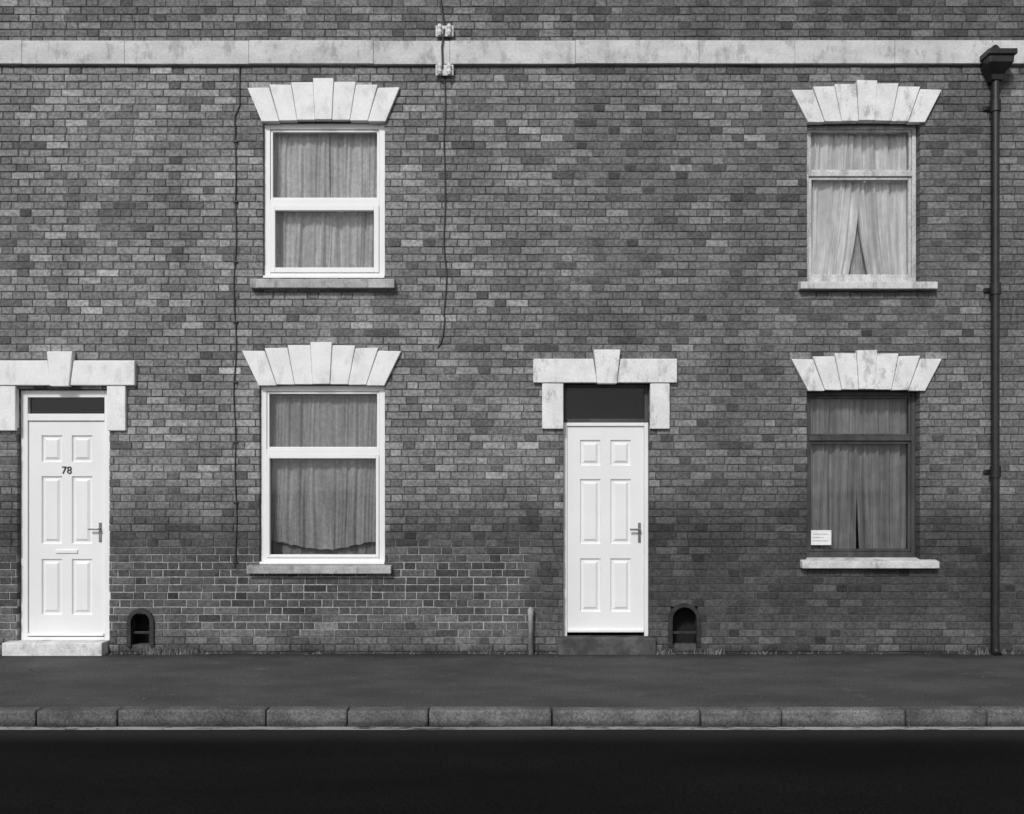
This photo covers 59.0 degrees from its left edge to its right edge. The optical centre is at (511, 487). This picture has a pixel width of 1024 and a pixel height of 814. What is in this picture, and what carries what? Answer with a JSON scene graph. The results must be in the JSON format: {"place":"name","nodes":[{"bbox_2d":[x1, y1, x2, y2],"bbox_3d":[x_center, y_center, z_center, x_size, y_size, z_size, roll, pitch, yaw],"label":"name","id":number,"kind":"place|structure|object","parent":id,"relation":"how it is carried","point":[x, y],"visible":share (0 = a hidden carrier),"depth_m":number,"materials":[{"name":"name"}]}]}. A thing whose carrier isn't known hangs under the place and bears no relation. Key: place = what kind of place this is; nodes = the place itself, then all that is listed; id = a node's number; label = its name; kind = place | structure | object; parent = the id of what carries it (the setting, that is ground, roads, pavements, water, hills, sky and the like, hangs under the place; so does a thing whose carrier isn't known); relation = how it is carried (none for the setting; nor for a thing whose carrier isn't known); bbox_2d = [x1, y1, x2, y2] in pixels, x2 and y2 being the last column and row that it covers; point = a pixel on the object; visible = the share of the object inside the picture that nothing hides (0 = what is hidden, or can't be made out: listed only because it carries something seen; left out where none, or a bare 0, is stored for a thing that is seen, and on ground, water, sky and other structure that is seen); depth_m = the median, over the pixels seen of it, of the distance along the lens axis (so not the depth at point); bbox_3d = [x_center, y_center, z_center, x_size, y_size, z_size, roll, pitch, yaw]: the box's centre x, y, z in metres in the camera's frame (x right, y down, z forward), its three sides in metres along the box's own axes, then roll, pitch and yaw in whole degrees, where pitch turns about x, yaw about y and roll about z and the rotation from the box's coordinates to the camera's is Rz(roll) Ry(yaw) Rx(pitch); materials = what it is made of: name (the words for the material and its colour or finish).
{"place":"outdoors","nodes":[
{"label":"outdoors","id":0,"kind":"place"},
{"bbox_2d":[0,726,1023,813],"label":"road","id":1,"kind":"structure","parent":0,"point":[511,771],"depth_m":5.62,"materials":[{"name":"black asphalt"}]},
{"bbox_2d":[0,726,1023,729],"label":"road edge line","id":2,"kind":"object","parent":1,"relation":"on","point":[515,728],"visible":1,"depth_m":6.61,"materials":[{"name":"paint"}]},
{"bbox_2d":[0,653,1023,710],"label":"pavement","id":3,"kind":"structure","parent":0,"point":[550,680],"depth_m":7.74,"materials":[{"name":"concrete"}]},
{"bbox_2d":[2,640,109,655],"bbox_3d":[-4.509,1.597,9.015,0.982,0.147,0.290,0,0,0],"label":"door step","id":4,"kind":"object","parent":3,"relation":"on","point":[57,648],"depth_m":8.87,"materials":[{"name":"white stone"}]},
{"bbox_2d":[0,0,449,652],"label":"front wall mortar","id":5,"kind":"object","parent":3,"relation":"on","point":[18,556],"visible":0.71,"depth_m":9.00,"materials":[{"name":"grey concrete"}]},
{"bbox_2d":[0,0,459,653],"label":"front wall bricks","id":6,"kind":"object","parent":5,"relation":"attached to","point":[156,298],"visible":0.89,"depth_m":8.99,"materials":[{"name":"grey brick"}]},
{"bbox_2d":[21,390,109,639],"bbox_3d":[-4.456,0.279,9.085,0.906,2.496,0.070,0,0,0],"label":"door frame","id":7,"kind":"object","parent":6,"relation":"attached to","point":[27,416],"visible":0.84,"depth_m":9.05,"materials":[{"name":"white plastic"}]},
{"bbox_2d":[28,633,104,635],"bbox_3d":[-4.456,1.472,9.053,0.760,0.030,0.029,0,0,0],"label":"weather bar","id":8,"kind":"object","parent":7,"relation":"attached to","point":[66,634],"visible":1,"depth_m":9.04,"materials":[{"name":"white plastic"}]},
{"bbox_2d":[29,421,104,635],"bbox_3d":[-4.456,0.416,9.091,0.760,2.153,0.045,0,0,0],"label":"door leaf","id":9,"kind":"object","parent":7,"relation":"attached to","point":[66,590],"visible":1,"depth_m":9.07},
{"bbox_2d":[56,550,77,552],"bbox_3d":[-4.456,0.642,9.062,0.220,0.036,0.011,0,0,0],"label":"letter plate","id":10,"kind":"object","parent":9,"relation":"attached to","point":[66,551],"visible":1,"depth_m":9.06,"materials":[{"name":"white plastic"}]},
{"bbox_2d":[62,466,71,473],"bbox_3d":[-4.455,-0.174,9.063,0.096,0.074,0.006,0,0,0],"label":"house number","id":11,"kind":"object","parent":9,"relation":"attached to","point":[67,469],"visible":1,"depth_m":9.06,"materials":[{"name":"black metal"}]},
{"bbox_2d":[88,522,101,541],"bbox_3d":[-4.164,0.448,9.039,0.114,0.200,0.057,0,0,0],"label":"door handle","id":12,"kind":"object","parent":9,"relation":"attached to","point":[100,531],"visible":1,"depth_m":9.06,"materials":[{"name":"silver metal"}]},
{"bbox_2d":[0,351,136,430],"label":"door surround","id":13,"kind":"object","parent":6,"relation":"attached to","point":[66,369],"visible":1,"depth_m":8.95,"materials":[{"name":"white stone"}]},
{"bbox_2d":[127,608,154,646],"bbox_3d":[-3.684,1.390,9.085,0.267,0.379,0.230,0,0,0],"label":"boot scraper","id":14,"kind":"object","parent":6,"relation":"attached to","point":[142,631],"visible":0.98,"depth_m":9.02,"materials":[{"name":"metal"}]},
{"bbox_2d":[0,40,449,65],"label":"string course","id":15,"kind":"object","parent":6,"relation":"attached to","point":[224,53],"visible":0.98,"depth_m":8.96,"materials":[{"name":"stone"}]},
{"bbox_2d":[233,66,239,568],"bbox_3d":[-2.731,-1.683,8.984,0.073,4.983,0.021,0,0,0],"label":"utility cable","id":16,"kind":"object","parent":6,"relation":"attached to","point":[235,321],"visible":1,"depth_m":8.98,"materials":[{"name":"black rubber"}]},
{"bbox_2d":[247,564,391,573],"bbox_3d":[-1.903,0.803,9.008,1.421,0.097,0.185,0,0,0],"label":"window sill","id":17,"kind":"structure","parent":6,"relation":"attached to","point":[319,569],"depth_m":8.91,"materials":[{"name":"white stone"}]},
{"bbox_2d":[242,342,400,385],"bbox_3d":[-1.886,-1.222,8.988,1.572,0.429,0.084,0,0,0],"label":"window lintel","id":18,"kind":"structure","parent":6,"relation":"attached to","point":[320,368],"depth_m":8.96,"materials":[{"name":"white stone"}]},
{"bbox_2d":[265,352,377,383],"bbox_3d":[-1.886,-1.183,8.995,1.555,0.318,0.059,0,0,0],"label":"lintel jointing","id":19,"kind":"object","parent":18,"relation":"attached to","point":[331,361],"visible":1,"depth_m":8.97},
{"bbox_2d":[250,279,394,289],"bbox_3d":[-1.868,-2.021,9.008,1.421,0.114,0.185,0,0,0],"label":"window sill","id":20,"kind":"structure","parent":6,"relation":"attached to","point":[317,284],"depth_m":8.91,"materials":[{"name":"white stone"}]},
{"bbox_2d":[261,386,384,560],"bbox_3d":[-1.886,-0.127,9.065,1.240,1.776,0.060,0,0,0],"label":"window frame","id":21,"kind":"object","parent":6,"relation":"attached to","point":[265,451],"visible":0.88,"depth_m":9.04,"materials":[{"name":"white plastic"}]},
{"bbox_2d":[260,561,384,563],"bbox_3d":[-1.886,0.752,9.009,1.240,0.026,0.048,0,0,0],"label":"frame cill","id":22,"kind":"object","parent":21,"relation":"on","point":[322,562],"visible":1,"depth_m":8.98,"materials":[{"name":"white plastic"}]},
{"bbox_2d":[267,392,378,557],"bbox_3d":[-1.886,-0.127,9.053,1.120,1.656,0.060,0,0,0],"label":"window sash","id":23,"kind":"object","parent":21,"relation":"in","point":[269,458],"depth_m":9.03,"materials":[{"name":"white plastic"}]},
{"bbox_2d":[270,394,376,549],"bbox_3d":[-1.886,-0.191,9.153,1.251,1.648,0.065,0,0,0],"label":"curtain","id":24,"kind":"object","parent":21,"relation":"hanging from","point":[320,504],"visible":0.76,"depth_m":9.15,"materials":[{"name":"grey fabric"}]},
{"bbox_2d":[248,78,399,123],"bbox_3d":[-1.865,-3.833,8.988,1.502,0.424,0.084,0,0,0],"label":"window lintel","id":25,"kind":"structure","parent":6,"relation":"attached to","point":[322,100],"depth_m":8.96,"materials":[{"name":"white stone"}]},
{"bbox_2d":[270,89,376,120],"bbox_3d":[-1.865,-3.793,8.995,1.485,0.309,0.059,0,0,0],"label":"lintel jointing","id":26,"kind":"object","parent":25,"relation":"attached to","point":[332,108],"visible":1,"depth_m":8.97,"materials":[{"name":"grey concrete"}]},
{"bbox_2d":[264,124,384,275],"bbox_3d":[-1.868,-2.855,9.065,1.204,1.547,0.060,0,0,0],"label":"window frame","id":27,"kind":"object","parent":6,"relation":"attached to","point":[268,201],"visible":0.83,"depth_m":9.04,"materials":[{"name":"white plastic"}]},
{"bbox_2d":[274,134,329,266],"bbox_3d":[-2.160,-2.855,9.155,0.633,1.547,0.070,0,0,0],"label":"curtain","id":28,"kind":"object","parent":27,"relation":"hanging from","point":[301,165],"visible":0.69,"depth_m":9.16,"materials":[{"name":"grey fabric"}]},
{"bbox_2d":[263,275,384,278],"bbox_3d":[-1.868,-2.090,9.009,1.204,0.026,0.048,0,0,0],"label":"frame cill","id":29,"kind":"object","parent":27,"relation":"on","point":[324,276],"visible":1,"depth_m":8.98,"materials":[{"name":"white plastic"}]},
{"bbox_2d":[270,130,378,272],"bbox_3d":[-1.868,-2.855,9.053,1.084,1.427,0.060,0,0,0],"label":"window sash","id":30,"kind":"object","parent":27,"relation":"in","point":[274,210],"depth_m":9.02,"materials":[{"name":"white plastic"}]},
{"bbox_2d":[329,134,376,266],"bbox_3d":[-1.570,-2.855,9.177,0.620,1.547,0.066,0,0,0],"label":"curtain","id":31,"kind":"object","parent":27,"relation":"hanging from","point":[352,165],"visible":0.62,"depth_m":9.17,"materials":[{"name":"grey fabric"}]},
{"bbox_2d":[436,0,452,347],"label":"utility cable","id":32,"kind":"object","parent":6,"relation":"attached to","point":[443,32],"visible":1,"depth_m":8.96,"materials":[{"name":"black rubber"}]},
{"bbox_2d":[271,540,375,553],"bbox_3d":[-1.886,-0.117,9.225,1.252,1.796,0.046,0,0,0],"label":"curtain","id":33,"kind":"object","parent":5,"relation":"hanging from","point":[286,548],"visible":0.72,"depth_m":9.22,"materials":[{"name":"grey fabric"}]},
{"bbox_2d":[0,645,1020,654],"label":"wall foot weeds","id":34,"kind":"object","parent":3,"relation":"on","point":[162,650],"depth_m":8.96,"materials":[{"name":"grey plant"}]},
{"bbox_2d":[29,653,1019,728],"bbox_3d":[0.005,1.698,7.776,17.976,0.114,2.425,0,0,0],"label":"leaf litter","id":35,"kind":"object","parent":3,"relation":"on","point":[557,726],"visible":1,"depth_m":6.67,"materials":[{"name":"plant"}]},
{"bbox_2d":[528,607,533,654],"bbox_3d":[0.184,1.420,8.940,0.060,0.480,0.060,0,0,0],"label":"stub pipe","id":36,"kind":"object","parent":3,"relation":"on","point":[530,628],"visible":1,"depth_m":8.92,"materials":[{"name":"grey metal"}]},
{"bbox_2d":[558,635,655,654],"bbox_3d":[0.939,1.579,9.045,0.965,0.182,0.230,0,0,0],"label":"door step","id":37,"kind":"object","parent":3,"relation":"on","point":[606,645],"depth_m":8.93,"materials":[{"name":"grey stone"}]},
{"bbox_2d":[450,0,989,652],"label":"front wall mortar","id":38,"kind":"object","parent":3,"relation":"on","point":[540,584],"visible":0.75,"depth_m":9.00,"materials":[{"name":"grey concrete"}]},
{"bbox_2d":[440,0,1001,653],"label":"front wall bricks","id":39,"kind":"object","parent":38,"relation":"attached to","point":[694,358],"visible":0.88,"depth_m":8.99,"materials":[{"name":"brick"}]},
{"bbox_2d":[533,350,676,428],"bbox_3d":[0.921,-0.968,8.977,1.421,0.781,0.105,0,0,0],"label":"door surround","id":40,"kind":"object","parent":39,"relation":"attached to","point":[552,376],"visible":1,"depth_m":8.95,"materials":[{"name":"white stone"}]},
{"bbox_2d":[563,423,647,635],"bbox_3d":[0.939,0.422,9.105,0.854,2.140,0.070,0,0,0],"label":"door frame","id":41,"kind":"object","parent":39,"relation":"attached to","point":[644,425],"visible":0.94,"depth_m":9.07,"materials":[{"name":"white plastic"}]},
{"bbox_2d":[563,384,647,422],"bbox_3d":[0.939,-0.843,9.110,0.854,0.383,0.060,0,0,0],"label":"fanlight frame","id":42,"kind":"object","parent":41,"relation":"attached to","point":[644,420],"visible":0.95,"depth_m":9.08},
{"bbox_2d":[567,629,643,631],"bbox_3d":[0.939,1.437,9.072,0.768,0.030,0.029,0,0,0],"label":"weather bar","id":43,"kind":"object","parent":41,"relation":"attached to","point":[605,630],"visible":1,"depth_m":9.06,"materials":[{"name":"white plastic"}]},
{"bbox_2d":[567,427,643,632],"bbox_3d":[0.939,0.423,9.111,0.768,2.067,0.045,0,0,0],"label":"door leaf","id":44,"kind":"object","parent":41,"relation":"attached to","point":[605,515],"visible":1,"depth_m":9.09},
{"bbox_2d":[630,523,640,542],"bbox_3d":[1.234,0.454,9.059,0.114,0.200,0.057,0,0,0],"label":"door handle","id":45,"kind":"object","parent":44,"relation":"attached to","point":[639,532],"visible":1,"depth_m":9.08,"materials":[{"name":"silver metal"}]},
{"bbox_2d":[668,603,700,646],"bbox_3d":[1.710,1.364,9.085,0.319,0.432,0.230,0,0,0],"label":"boot scraper","id":46,"kind":"object","parent":39,"relation":"attached to","point":[684,622],"visible":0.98,"depth_m":9.19,"materials":[{"name":"metal"}]},
{"bbox_2d":[450,40,992,65],"bbox_3d":[2.070,-4.306,8.987,5.367,0.237,0.066,0,0,0],"label":"string course","id":47,"kind":"object","parent":39,"relation":"attached to","point":[720,52],"visible":0.92,"depth_m":8.96,"materials":[{"name":"stone"}]},
{"bbox_2d":[806,125,915,281],"bbox_3d":[3.491,-2.837,9.101,1.117,1.582,0.068,0,0,0],"label":"window frame","id":48,"kind":"object","parent":39,"relation":"attached to","point":[912,175],"visible":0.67,"depth_m":9.07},
{"bbox_2d":[811,134,860,274],"bbox_3d":[3.229,-2.837,9.167,0.604,1.582,0.097,0,0,0],"label":"curtain","id":49,"kind":"object","parent":48,"relation":"hanging from","point":[834,210],"visible":0.76,"depth_m":9.17,"materials":[{"name":"white fabric"}]},
{"bbox_2d":[809,130,910,276],"bbox_3d":[3.491,-2.846,9.107,1.029,1.476,0.040,0,0,0],"label":"window sash","id":50,"kind":"object","parent":48,"relation":"attached to","point":[908,179],"depth_m":9.09,"materials":[{"name":"white wood"}]},
{"bbox_2d":[854,134,906,273],"bbox_3d":[3.756,-2.837,9.194,0.599,1.582,0.090,0,0,0],"label":"curtain","id":51,"kind":"object","parent":48,"relation":"hanging from","point":[882,218],"visible":0.87,"depth_m":9.19,"materials":[{"name":"grey fabric"}]},
{"bbox_2d":[806,391,915,556],"bbox_3d":[3.491,-0.127,9.111,1.117,1.670,0.068,0,0,0],"label":"window frame","id":52,"kind":"object","parent":39,"relation":"attached to","point":[912,439],"visible":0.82,"depth_m":9.09,"materials":[{"name":"wood"}]},
{"bbox_2d":[811,530,830,544],"bbox_3d":[3.101,0.505,9.108,0.219,0.149,0.004,0,0,0],"label":"notice card","id":53,"kind":"object","parent":52,"relation":"attached to","point":[820,537],"visible":1,"depth_m":9.11,"materials":[{"name":"paper"}]},
{"bbox_2d":[810,398,859,548],"bbox_3d":[3.239,-0.152,9.188,0.584,1.620,0.099,0,0,0],"label":"curtain","id":54,"kind":"object","parent":52,"relation":"hanging from","point":[834,467],"visible":0.86,"depth_m":9.19,"materials":[{"name":"grey fabric"}]},
{"bbox_2d":[808,396,910,551],"bbox_3d":[3.491,-0.136,9.117,1.029,1.564,0.040,0,0,0],"label":"window sash","id":55,"kind":"object","parent":52,"relation":"attached to","point":[908,496],"depth_m":9.10,"materials":[{"name":"wood"}]},
{"bbox_2d":[857,398,906,548],"bbox_3d":[3.774,-0.137,9.224,0.553,1.650,0.095,0,0,0],"label":"curtain","id":56,"kind":"object","parent":52,"relation":"hanging from","point":[881,491],"visible":0.81,"depth_m":9.21,"materials":[{"name":"grey fabric"}]},
{"bbox_2d":[791,350,940,391],"bbox_3d":[3.509,-1.156,8.988,1.484,0.404,0.084,0,0,0],"label":"window lintel","id":57,"kind":"structure","parent":39,"relation":"attached to","point":[874,369],"depth_m":8.96,"materials":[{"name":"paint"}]},
{"bbox_2d":[813,360,919,389],"bbox_3d":[3.509,-1.117,8.995,1.467,0.292,0.059,0,0,0],"label":"lintel jointing","id":58,"kind":"object","parent":57,"relation":"attached to","point":[857,373],"visible":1,"depth_m":8.97,"materials":[{"name":"grey concrete"}]},
{"bbox_2d":[791,80,940,124],"bbox_3d":[3.509,-3.818,8.988,1.484,0.412,0.085,0,0,0],"label":"window lintel","id":59,"kind":"structure","parent":39,"relation":"attached to","point":[875,100],"depth_m":8.96,"materials":[{"name":"white stone"}]},
{"bbox_2d":[813,90,919,122],"bbox_3d":[3.509,-3.779,8.995,1.467,0.300,0.059,0,0,0],"label":"lintel jointing","id":60,"kind":"object","parent":59,"relation":"attached to","point":[857,104],"visible":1,"depth_m":8.97,"materials":[{"name":"grey concrete"}]},
{"bbox_2d":[798,282,937,290],"bbox_3d":[3.518,-2.004,9.008,1.351,0.097,0.185,0,0,0],"label":"window sill","id":61,"kind":"structure","parent":39,"relation":"attached to","point":[862,286],"depth_m":8.91,"materials":[{"name":"white stone"}]},
{"bbox_2d":[800,557,938,567],"bbox_3d":[3.535,0.751,9.008,1.351,0.097,0.185,0,0,0],"label":"window sill","id":62,"kind":"structure","parent":39,"relation":"attached to","point":[861,562],"depth_m":8.91,"materials":[{"name":"white stone"}]},
{"bbox_2d":[980,45,1017,655],"bbox_3d":[4.763,-1.348,8.902,0.280,6.048,0.244,0,0,0],"label":"drainpipe","id":63,"kind":"object","parent":3,"relation":"on","point":[996,61],"visible":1,"depth_m":8.89,"materials":[{"name":"black metal"}]},
{"bbox_2d":[990,0,1023,652],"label":"front wall mortar","id":64,"kind":"object","parent":3,"relation":"on","point":[1015,487],"visible":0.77,"depth_m":9.00,"materials":[{"name":"grey concrete"}]},
{"bbox_2d":[979,0,1023,653],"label":"front wall bricks","id":65,"kind":"object","parent":64,"relation":"attached to","point":[1011,426],"visible":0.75,"depth_m":8.99,"materials":[{"name":"grey brick"}]},
{"bbox_2d":[993,40,1023,64],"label":"string course","id":66,"kind":"object","parent":65,"relation":"attached to","point":[1019,55],"visible":0.45,"depth_m":8.96,"materials":[{"name":"stone"}]},
{"bbox_2d":[856,499,858,548],"bbox_3d":[3.491,-0.127,9.680,1.237,1.790,0.900,0,0,0],"label":"room interior","id":67,"kind":"object","parent":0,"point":[857,542],"depth_m":10.13,"materials":[{"name":"black"}]},
{"bbox_2d":[849,223,866,273],"bbox_3d":[3.491,-2.837,9.279,1.129,1.582,0.077,0,0,0],"label":"room interior","id":68,"kind":"object","parent":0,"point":[857,265],"visible":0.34,"depth_m":9.28,"materials":[{"name":"grey"}]},
{"label":"ground","id":69,"kind":"structure","parent":0,"visible":0},
{"bbox_2d":[0,706,1023,725],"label":"kerb","id":70,"kind":"structure","parent":69,"relation":"on","point":[501,716],"depth_m":6.69,"materials":[{"name":"concrete"}]},
{"bbox_3d":[-3.298,-1.875,13.250,5.360,7.650,8.000,0,0,0],"label":"rear and party walls","id":71,"kind":"object","parent":69,"relation":"on","visible":0},
{"bbox_2d":[31,398,104,413],"bbox_3d":[-4.456,0.264,9.830,1.026,2.646,1.200,0,0,0],"label":"room interior","id":72,"kind":"object","parent":71,"relation":"attached to","point":[67,405],"depth_m":10.14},
{"bbox_3d":[2.070,-1.875,13.250,5.360,7.650,8.000,0,0,0],"label":"rear and party walls","id":73,"kind":"object","parent":69,"relation":"on","visible":0},
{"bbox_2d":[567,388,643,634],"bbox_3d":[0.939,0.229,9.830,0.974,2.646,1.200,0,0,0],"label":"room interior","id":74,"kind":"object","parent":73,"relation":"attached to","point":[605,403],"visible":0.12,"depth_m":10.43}
]}

